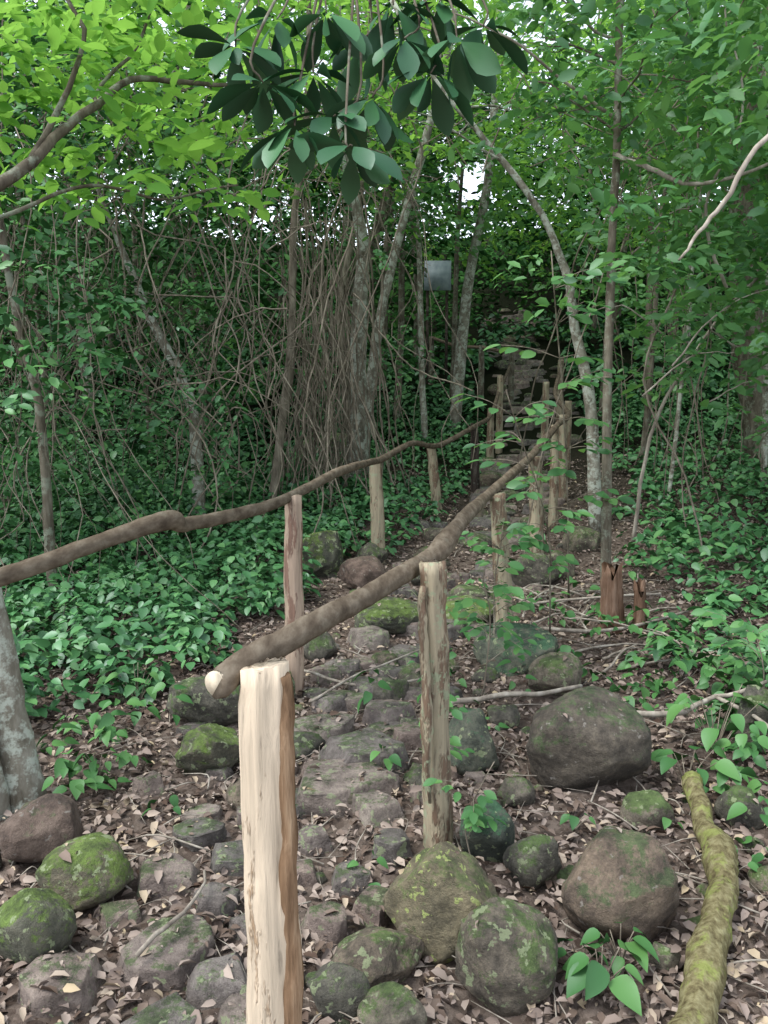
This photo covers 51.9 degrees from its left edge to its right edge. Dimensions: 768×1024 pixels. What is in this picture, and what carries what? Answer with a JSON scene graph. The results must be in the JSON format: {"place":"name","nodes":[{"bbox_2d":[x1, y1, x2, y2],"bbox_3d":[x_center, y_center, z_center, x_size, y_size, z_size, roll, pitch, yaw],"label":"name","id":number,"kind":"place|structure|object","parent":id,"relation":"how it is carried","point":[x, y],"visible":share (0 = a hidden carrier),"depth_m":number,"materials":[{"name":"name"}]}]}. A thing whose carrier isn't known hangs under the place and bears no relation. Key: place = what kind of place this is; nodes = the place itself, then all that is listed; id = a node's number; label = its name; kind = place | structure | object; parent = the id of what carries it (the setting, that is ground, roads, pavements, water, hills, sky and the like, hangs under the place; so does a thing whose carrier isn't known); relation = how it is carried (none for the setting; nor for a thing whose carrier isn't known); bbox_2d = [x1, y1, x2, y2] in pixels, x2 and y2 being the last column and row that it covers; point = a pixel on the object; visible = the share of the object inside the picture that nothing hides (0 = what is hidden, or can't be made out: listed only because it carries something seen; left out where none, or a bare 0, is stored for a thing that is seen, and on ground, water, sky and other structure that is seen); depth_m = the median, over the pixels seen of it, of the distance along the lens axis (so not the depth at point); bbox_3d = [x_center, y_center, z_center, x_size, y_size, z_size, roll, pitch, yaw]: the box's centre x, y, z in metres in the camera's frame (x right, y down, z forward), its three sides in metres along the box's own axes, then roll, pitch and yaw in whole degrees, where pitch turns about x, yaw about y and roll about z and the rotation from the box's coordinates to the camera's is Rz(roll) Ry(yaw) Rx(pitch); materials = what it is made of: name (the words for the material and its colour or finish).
{"place":"outdoors","nodes":[
{"label":"outdoors","id":0,"kind":"place"},
{"bbox_2d":[17,310,578,1023],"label":"stone path","id":1,"kind":"structure","parent":0,"point":[325,796],"depth_m":2.65,"materials":[{"name":"grey stone"}]},
{"bbox_2d":[3,0,727,245],"label":"sky","id":2,"kind":"structure","parent":0,"point":[470,181],"materials":[{"name":"white"}]},
{"bbox_2d":[0,220,767,1023],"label":"ground","id":3,"kind":"structure","parent":0,"point":[552,822],"depth_m":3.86,"materials":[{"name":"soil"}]},
{"bbox_2d":[0,888,76,967],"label":"boulder","id":4,"kind":"object","parent":3,"relation":"on","point":[35,923],"visible":0.81,"depth_m":2.09,"materials":[{"name":"green stone"}]},
{"bbox_2d":[0,793,83,863],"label":"boulder","id":5,"kind":"object","parent":3,"relation":"on","point":[37,830],"visible":0.85,"depth_m":2.55,"materials":[{"name":"grey stone"}]},
{"bbox_2d":[0,63,109,440],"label":"forest tree","id":6,"kind":"object","parent":3,"relation":"on","point":[43,375],"visible":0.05,"depth_m":11.03,"materials":[{"name":"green plant"}]},
{"bbox_2d":[14,0,132,407],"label":"forest tree","id":7,"kind":"object","parent":3,"relation":"on","point":[84,365],"visible":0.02,"depth_m":12.87,"materials":[{"name":"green plant"}]},
{"bbox_2d":[35,832,133,911],"bbox_3d":[-0.910,1.111,2.417,0.280,0.202,0.224,0,8,0],"label":"boulder","id":8,"kind":"object","parent":3,"relation":"on","point":[97,871],"visible":0.87,"depth_m":2.35,"materials":[{"name":"green stone"}]},
{"bbox_2d":[37,20,144,377],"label":"forest tree","id":9,"kind":"object","parent":3,"relation":"on","point":[111,347],"visible":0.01,"depth_m":14.82,"materials":[{"name":"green plant"}]},
{"bbox_2d":[0,16,190,608],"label":"slender tree","id":10,"kind":"object","parent":3,"relation":"on","point":[27,355],"visible":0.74,"depth_m":5.15,"materials":[{"name":"green plant"}]},
{"bbox_2d":[73,747,125,775],"bbox_3d":[-1.130,1.006,3.139,0.207,0.140,0.171,0,8,0],"label":"broadleaf plant","id":11,"kind":"object","parent":3,"relation":"on","point":[107,764],"visible":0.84,"depth_m":3.13,"materials":[{"name":"green plant"}]},
{"bbox_2d":[5,0,222,466],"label":"forest tree","id":12,"kind":"object","parent":3,"relation":"on","point":[135,264],"visible":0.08,"depth_m":9.72,"materials":[{"name":"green plant"}]},
{"bbox_2d":[3,5,233,445],"bbox_3d":[-3.331,-4.424,10.917,2.434,7.159,3.068,2,8,13],"label":"forest tree","id":13,"kind":"object","parent":3,"relation":"on","point":[202,326],"visible":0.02,"depth_m":11.15,"materials":[{"name":"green plant"}]},
{"bbox_2d":[104,655,165,700],"bbox_3d":[-1.209,0.837,3.864,0.258,0.219,0.305,0,8,0],"label":"broadleaf plant","id":14,"kind":"object","parent":3,"relation":"on","point":[129,690],"visible":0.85,"depth_m":3.80,"materials":[{"name":"green plant"}]},
{"bbox_2d":[0,0,310,820],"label":"overhanging tree","id":15,"kind":"object","parent":3,"relation":"on","point":[22,778],"visible":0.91,"depth_m":2.87,"materials":[{"name":"green plant"}]},
{"bbox_2d":[58,126,277,513],"bbox_3d":[-2.226,-1.792,7.715,1.882,3.804,1.941,-6,10,-35],"label":"leaning tree","id":16,"kind":"object","parent":3,"relation":"on","point":[198,486],"visible":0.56,"depth_m":7.34,"materials":[{"name":"green plant"}]},
{"bbox_2d":[166,676,240,725],"bbox_3d":[-0.799,0.877,3.699,0.396,0.246,0.358,-5,10,-34],"label":"boulder","id":17,"kind":"object","parent":3,"relation":"on","point":[206,706],"visible":0.57,"depth_m":3.58,"materials":[{"name":"grey stone"}]},
{"bbox_2d":[175,723,239,774],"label":"boulder","id":18,"kind":"object","parent":3,"relation":"on","point":[203,749],"visible":0.85,"depth_m":3.20,"materials":[{"name":"green stone"}]},
{"bbox_2d":[0,0,499,593],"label":"thicket foliage","id":19,"kind":"object","parent":3,"relation":"on","point":[78,410],"visible":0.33,"depth_m":7.25,"materials":[{"name":"green plant"}]},
{"bbox_2d":[0,365,510,694],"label":"wooden fence","id":20,"kind":"object","parent":3,"relation":"on","point":[177,521],"visible":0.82,"depth_m":3.90,"materials":[{"name":"brown wood"}]},
{"bbox_2d":[289,671,295,695],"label":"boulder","id":21,"kind":"object","parent":3,"relation":"on","point":[293,684],"visible":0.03,"depth_m":3.86,"materials":[{"name":"grey stone"}]},
{"bbox_2d":[188,3,423,431],"bbox_3d":[-0.360,-4.139,10.078,3.398,7.108,3.066,-7,10,-40],"label":"forest tree","id":22,"kind":"object","parent":3,"relation":"on","point":[347,261],"visible":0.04,"depth_m":10.45,"materials":[{"name":"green plant"}]},
{"bbox_2d":[277,146,353,275],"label":"forest tree","id":23,"kind":"object","parent":3,"relation":"on","point":[281,220],"visible":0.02,"depth_m":17.14,"materials":[{"name":"green plant"}]},
{"bbox_2d":[290,432,346,466],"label":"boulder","id":24,"kind":"object","parent":3,"relation":"on","point":[337,438],"visible":0.04,"depth_m":9.90,"materials":[{"name":"grey stone"}]},
{"bbox_2d":[302,530,342,576],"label":"boulder","id":25,"kind":"object","parent":3,"relation":"on","point":[325,548],"visible":0.82,"depth_m":6.09,"materials":[{"name":"stone"}]},
{"bbox_2d":[255,2,401,332],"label":"forest tree","id":26,"kind":"object","parent":3,"relation":"on","point":[344,218],"visible":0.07,"depth_m":13.09,"materials":[{"name":"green plant"}]},
{"bbox_2d":[194,0,471,513],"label":"thin tree","id":27,"kind":"object","parent":3,"relation":"on","point":[275,474],"visible":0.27,"depth_m":7.77,"materials":[{"name":"green plant"}]},
{"bbox_2d":[176,0,527,204],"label":"broadleaf tree","id":28,"kind":"object","parent":3,"relation":"on","point":[473,60],"visible":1,"depth_m":1.59,"materials":[{"name":"green plant"}]},
{"bbox_2d":[208,0,507,493],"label":"lichen tree","id":29,"kind":"object","parent":3,"relation":"on","point":[358,284],"visible":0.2,"depth_m":8.73,"materials":[{"name":"grey plant"}]},
{"bbox_2d":[337,556,386,588],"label":"boulder","id":30,"kind":"object","parent":3,"relation":"on","point":[359,571],"visible":0.69,"depth_m":5.65,"materials":[{"name":"stone"}]},
{"bbox_2d":[356,542,388,562],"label":"boulder","id":31,"kind":"object","parent":3,"relation":"on","point":[373,549],"visible":0.54,"depth_m":6.53,"materials":[{"name":"grey stone"}]},
{"bbox_2d":[331,926,423,986],"bbox_3d":[-0.026,1.196,2.114,0.213,0.146,0.222,4,9,29],"label":"boulder","id":32,"kind":"object","parent":3,"relation":"on","point":[376,955],"visible":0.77,"depth_m":2.07,"materials":[{"name":"grey stone"}]},
{"bbox_2d":[265,2,489,387],"bbox_3d":[-0.080,-5.788,14.571,4.150,7.104,2.347,0,8,0],"label":"forest tree","id":33,"kind":"object","parent":3,"relation":"on","point":[388,248],"visible":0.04,"depth_m":14.40,"materials":[{"name":"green plant"}]},
{"bbox_2d":[313,0,442,370],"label":"forest tree","id":34,"kind":"object","parent":3,"relation":"on","point":[415,346],"visible":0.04,"depth_m":15.89,"materials":[{"name":"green plant"}]},
{"bbox_2d":[0,291,767,717],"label":"groundcover plants","id":35,"kind":"object","parent":3,"relation":"on","point":[174,605],"visible":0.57,"depth_m":6.53,"materials":[{"name":"green plant"}]},
{"bbox_2d":[0,0,767,636],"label":"hanging vines","id":36,"kind":"object","parent":3,"relation":"on","point":[308,384],"visible":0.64,"depth_m":7.32,"materials":[{"name":"brown plant"}]},
{"bbox_2d":[0,308,767,1023],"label":"scattered stones","id":37,"kind":"object","parent":3,"relation":"on","point":[530,862],"visible":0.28,"depth_m":2.84,"materials":[{"name":"grey stone"}]},
{"bbox_2d":[0,1,767,420],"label":"hillside foliage","id":38,"kind":"object","parent":3,"relation":"on","point":[502,261],"visible":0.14,"depth_m":16.33,"materials":[{"name":"green plant"}]},
{"bbox_2d":[0,0,767,295],"bbox_3d":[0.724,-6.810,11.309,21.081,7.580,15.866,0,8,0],"label":"canopy foliage","id":39,"kind":"object","parent":3,"relation":"on","point":[146,87],"visible":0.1,"depth_m":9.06,"materials":[{"name":"green plant"}]},
{"bbox_2d":[0,461,767,1023],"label":"fallen branches","id":40,"kind":"object","parent":3,"relation":"on","point":[172,839],"depth_m":3.59,"materials":[{"name":"wood"}]},
{"bbox_2d":[370,744,400,770],"bbox_3d":[0.005,0.990,3.109,0.142,0.125,0.148,0,8,0],"label":"broadleaf plant","id":41,"kind":"object","parent":3,"relation":"on","point":[392,759],"visible":0.81,"depth_m":3.06,"materials":[{"name":"green plant"}]},
{"bbox_2d":[354,597,418,634],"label":"boulder","id":42,"kind":"object","parent":3,"relation":"on","point":[395,617],"visible":0.69,"depth_m":4.83,"materials":[{"name":"green stone"}]},
{"bbox_2d":[205,358,571,1023],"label":"wooden fence","id":43,"kind":"object","parent":3,"relation":"on","point":[258,670],"visible":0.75,"depth_m":1.58,"materials":[{"name":"brown wood"}]},
{"bbox_2d":[36,543,767,886],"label":"seedlings","id":44,"kind":"object","parent":3,"relation":"on","point":[108,733],"visible":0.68,"depth_m":3.51,"materials":[{"name":"green plant"}]},
{"bbox_2d":[312,0,500,452],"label":"lichen tree","id":45,"kind":"object","parent":3,"relation":"on","point":[393,259],"visible":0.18,"depth_m":8.94,"materials":[{"name":"grey plant"}]},
{"bbox_2d":[356,76,459,423],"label":"thin tree","id":46,"kind":"object","parent":3,"relation":"on","point":[401,306],"visible":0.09,"depth_m":12.13,"materials":[{"name":"green plant"}]},
{"bbox_2d":[317,25,506,441],"bbox_3d":[-0.049,-3.536,11.210,2.367,5.345,3.202,6,10,36],"label":"thin tree","id":47,"kind":"object","parent":3,"relation":"on","point":[422,390],"visible":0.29,"depth_m":11.28,"materials":[{"name":"green plant"}]},
{"bbox_2d":[343,0,486,432],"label":"forest tree","id":48,"kind":"object","parent":3,"relation":"on","point":[388,194],"visible":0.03,"depth_m":10.98,"materials":[{"name":"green plant"}]},
{"bbox_2d":[424,261,450,396],"bbox_3d":[0.935,-3.081,13.947,0.470,2.620,0.080,0,8,0],"label":"sign board","id":49,"kind":"object","parent":3,"relation":"on","point":[439,273],"visible":0.69,"depth_m":13.78,"materials":[{"name":"grey metal"}]},
{"bbox_2d":[384,841,498,964],"bbox_3d":[0.175,1.109,2.246,0.319,0.325,0.232,6,10,37],"label":"boulder","id":50,"kind":"object","parent":3,"relation":"on","point":[435,894],"visible":0.74,"depth_m":2.18,"materials":[{"name":"stone"}]},
{"bbox_2d":[411,694,474,759],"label":"sapling","id":51,"kind":"object","parent":3,"relation":"on","point":[455,740],"visible":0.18,"depth_m":2.87,"materials":[{"name":"green plant"}]},
{"bbox_2d":[396,8,519,431],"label":"forest tree","id":52,"kind":"object","parent":3,"relation":"on","point":[462,337],"visible":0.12,"depth_m":11.86,"materials":[{"name":"grey plant"}]},
{"bbox_2d":[391,16,526,409],"bbox_3d":[0.765,-4.210,12.011,2.665,5.687,1.856,0,8,0],"label":"thin tree","id":53,"kind":"object","parent":3,"relation":"on","point":[455,296],"visible":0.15,"depth_m":12.54,"materials":[{"name":"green plant"}]},
{"bbox_2d":[312,0,613,532],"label":"crooked tree","id":54,"kind":"object","parent":3,"relation":"on","point":[593,471],"visible":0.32,"depth_m":6.94,"materials":[{"name":"grey plant"}]},
{"bbox_2d":[423,762,506,853],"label":"sapling","id":55,"kind":"object","parent":3,"relation":"on","point":[475,815],"visible":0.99,"depth_m":2.41,"materials":[{"name":"green plant"}]},
{"bbox_2d":[446,595,492,623],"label":"boulder","id":56,"kind":"object","parent":3,"relation":"on","point":[450,604],"visible":0.23,"depth_m":4.97,"materials":[{"name":"green stone"}]},
{"bbox_2d":[428,336,514,401],"bbox_3d":[1.531,-2.459,14.011,0.186,1.463,2.451,-5,9,-31],"label":"wooden fence","id":57,"kind":"object","parent":3,"relation":"on","point":[481,348],"visible":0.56,"depth_m":13.74,"materials":[{"name":"brown wood"}]},
{"bbox_2d":[449,708,498,775],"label":"boulder","id":58,"kind":"object","parent":3,"relation":"on","point":[470,729],"visible":0.73,"depth_m":3.16,"materials":[{"name":"grey stone"}]},
{"bbox_2d":[459,799,514,862],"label":"boulder","id":59,"kind":"object","parent":3,"relation":"on","point":[489,844],"visible":0.65,"depth_m":2.56,"materials":[{"name":"grey stone"}]},
{"bbox_2d":[447,549,545,707],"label":"sapling","id":60,"kind":"object","parent":3,"relation":"on","point":[499,591],"visible":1,"depth_m":3.69,"materials":[{"name":"green plant"}]},
{"bbox_2d":[459,522,542,635],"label":"sapling","id":61,"kind":"object","parent":3,"relation":"on","point":[483,547],"visible":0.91,"depth_m":4.25,"materials":[{"name":"green plant"}]},
{"bbox_2d":[455,897,557,1015],"bbox_3d":[0.320,1.165,2.058,0.270,0.280,0.216,0,8,0],"label":"boulder","id":62,"kind":"object","parent":3,"relation":"on","point":[506,955],"visible":0.95,"depth_m":1.99,"materials":[{"name":"grey stone"}]},
{"bbox_2d":[473,622,558,676],"bbox_3d":[0.723,0.756,4.353,0.468,0.258,0.334,2,8,17],"label":"boulder","id":63,"kind":"object","parent":3,"relation":"on","point":[548,644],"visible":0.62,"depth_m":4.27,"materials":[{"name":"grey stone"}]},
{"bbox_2d":[449,390,594,632],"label":"sapling","id":64,"kind":"object","parent":3,"relation":"on","point":[516,484],"visible":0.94,"depth_m":4.19,"materials":[{"name":"green plant"}]},
{"bbox_2d":[510,553,559,586],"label":"boulder","id":65,"kind":"object","parent":3,"relation":"on","point":[535,571],"visible":0.63,"depth_m":5.85,"materials":[{"name":"grey stone"}]},
{"bbox_2d":[528,652,582,695],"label":"boulder","id":66,"kind":"object","parent":3,"relation":"on","point":[550,670],"visible":0.77,"depth_m":3.87,"materials":[{"name":"grey stone"}]},
{"bbox_2d":[483,251,635,602],"bbox_3d":[1.073,-0.374,4.817,0.833,2.204,1.291,5,9,32],"label":"sapling","id":67,"kind":"object","parent":3,"relation":"on","point":[570,279],"visible":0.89,"depth_m":4.75,"materials":[{"name":"green plant"}]},
{"bbox_2d":[513,10,635,337],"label":"forest tree","id":68,"kind":"object","parent":3,"relation":"on","point":[594,320],"visible":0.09,"depth_m":17.15,"materials":[{"name":"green plant"}]},
{"bbox_2d":[560,813,595,831],"bbox_3d":[0.670,1.087,2.780,0.127,0.086,0.114,-5,9,-30],"label":"broadleaf plant","id":69,"kind":"object","parent":3,"relation":"on","point":[574,822],"visible":0.98,"depth_m":2.75,"materials":[{"name":"green plant"}]},
{"bbox_2d":[557,938,608,967],"bbox_3d":[0.502,1.182,2.067,0.149,0.097,0.152,0,8,0],"label":"broadleaf plant","id":70,"kind":"object","parent":3,"relation":"on","point":[561,952],"visible":0.38,"depth_m":2.10,"materials":[{"name":"green plant"}]},
{"bbox_2d":[531,34,643,418],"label":"thin tree","id":71,"kind":"object","parent":3,"relation":"on","point":[572,51],"visible":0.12,"depth_m":11.92,"materials":[{"name":"green plant"}]},
{"bbox_2d":[526,686,651,790],"bbox_3d":[0.778,0.925,3.120,0.457,0.426,0.398,-5,9,-32],"label":"boulder","id":72,"kind":"object","parent":3,"relation":"on","point":[594,736],"visible":0.97,"depth_m":3.01,"materials":[{"name":"grey stone"}]},
{"bbox_2d":[429,0,767,595],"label":"slender tree","id":73,"kind":"object","parent":3,"relation":"on","point":[573,32],"visible":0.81,"depth_m":4.77,"materials":[{"name":"green plant"}]},
{"bbox_2d":[562,933,643,1015],"bbox_3d":[0.556,1.172,2.005,0.200,0.141,0.192,1,8,10],"label":"broadleaf plant","id":74,"kind":"object","parent":3,"relation":"on","point":[592,978],"visible":0.99,"depth_m":1.96,"materials":[{"name":"green plant"}]},
{"bbox_2d":[452,6,767,549],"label":"tree","id":75,"kind":"object","parent":3,"relation":"on","point":[749,157],"visible":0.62,"depth_m":4.78,"materials":[{"name":"brown plant"}]},
{"bbox_2d":[597,562,624,634],"bbox_3d":[1.385,0.541,4.826,0.164,0.493,0.187,-7,11,-40],"label":"tree stump","id":76,"kind":"object","parent":3,"relation":"on","point":[612,594],"visible":0.75,"depth_m":4.78,"materials":[{"name":"brown wood"}]},
{"bbox_2d":[462,0,767,464],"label":"bank foliage","id":77,"kind":"object","parent":3,"relation":"on","point":[739,248],"visible":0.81,"depth_m":4.98,"materials":[{"name":"green plant"}]},
{"bbox_2d":[580,918,659,977],"bbox_3d":[0.644,1.164,2.100,0.187,0.118,0.168,6,10,37],"label":"broadleaf plant","id":78,"kind":"object","parent":3,"relation":"on","point":[640,946],"visible":0.86,"depth_m":2.07,"materials":[{"name":"green plant"}]},
{"bbox_2d":[561,826,679,941],"bbox_3d":[0.680,1.086,2.284,0.360,0.314,0.288,0,8,0],"label":"boulder","id":79,"kind":"object","parent":3,"relation":"on","point":[615,875],"visible":0.94,"depth_m":2.19,"materials":[{"name":"stone"}]},
{"bbox_2d":[570,10,685,379],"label":"forest tree","id":80,"kind":"object","parent":3,"relation":"on","point":[673,322],"visible":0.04,"depth_m":13.28,"materials":[{"name":"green plant"}]},
{"bbox_2d":[632,579,646,634],"bbox_3d":[1.550,0.595,4.772,0.094,0.394,0.100,0,8,0],"label":"tree stump","id":81,"kind":"object","parent":3,"relation":"on","point":[639,588],"visible":0.68,"depth_m":4.75,"materials":[{"name":"brown wood"}]},
{"bbox_2d":[631,8,690,362],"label":"forest tree","id":82,"kind":"object","parent":3,"relation":"on","point":[686,209],"depth_m":14.22,"materials":[{"name":"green plant"}]},
{"bbox_2d":[568,0,764,502],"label":"thin tree","id":83,"kind":"object","parent":3,"relation":"on","point":[674,447],"visible":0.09,"depth_m":7.53,"materials":[{"name":"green plant"}]},
{"bbox_2d":[613,4,721,344],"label":"forest tree","id":84,"kind":"object","parent":3,"relation":"on","point":[624,249],"visible":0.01,"depth_m":16.38,"materials":[{"name":"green plant"}]},
{"bbox_2d":[592,4,750,467],"bbox_3d":[3.355,-2.998,8.488,2.421,5.304,1.529,-4,9,-27],"label":"thin tree","id":85,"kind":"object","parent":3,"relation":"on","point":[649,386],"visible":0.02,"depth_m":9.01,"materials":[{"name":"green plant"}]},
{"bbox_2d":[626,5,727,437],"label":"thin tree","id":86,"kind":"object","parent":3,"relation":"on","point":[649,228],"visible":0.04,"depth_m":10.21,"materials":[{"name":"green plant"}]},
{"bbox_2d":[651,746,740,785],"bbox_3d":[1.206,1.014,3.123,0.297,0.182,0.349,0,8,0],"label":"broadleaf plant","id":87,"kind":"object","parent":3,"relation":"on","point":[725,766],"visible":0.77,"depth_m":3.05,"materials":[{"name":"green plant"}]},
{"bbox_2d":[624,0,767,501],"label":"thin tree","id":88,"kind":"object","parent":3,"relation":"on","point":[764,455],"visible":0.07,"depth_m":7.32,"materials":[{"name":"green plant"}]},
{"bbox_2d":[667,770,738,1023],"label":"mossy fallen log","id":89,"kind":"object","parent":3,"relation":"on","point":[702,988],"visible":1,"depth_m":2.15,"materials":[{"name":"green plant"}]},
{"bbox_2d":[666,681,767,757],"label":"broadleaf plant","id":90,"kind":"object","parent":3,"relation":"on","point":[709,736],"visible":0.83,"depth_m":3.25,"materials":[{"name":"green plant"}]},
{"bbox_2d":[691,608,767,688],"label":"sapling","id":91,"kind":"object","parent":3,"relation":"on","point":[751,634],"visible":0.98,"depth_m":3.51,"materials":[{"name":"green plant"}]},
{"bbox_2d":[729,32,763,467],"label":"thick tree","id":92,"kind":"object","parent":3,"relation":"on","point":[753,405],"visible":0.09,"depth_m":8.51,"materials":[{"name":"green plant"}]},
{"bbox_2d":[734,685,767,753],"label":"boulder","id":93,"kind":"object","parent":3,"relation":"on","point":[755,694],"visible":0.49,"depth_m":3.28,"materials":[{"name":"grey stone"}]},
{"bbox_2d":[751,853,767,862],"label":"broadleaf plant","id":94,"kind":"object","parent":3,"relation":"on","point":[757,857],"visible":0.91,"depth_m":2.47,"materials":[{"name":"green plant"}]}
]}

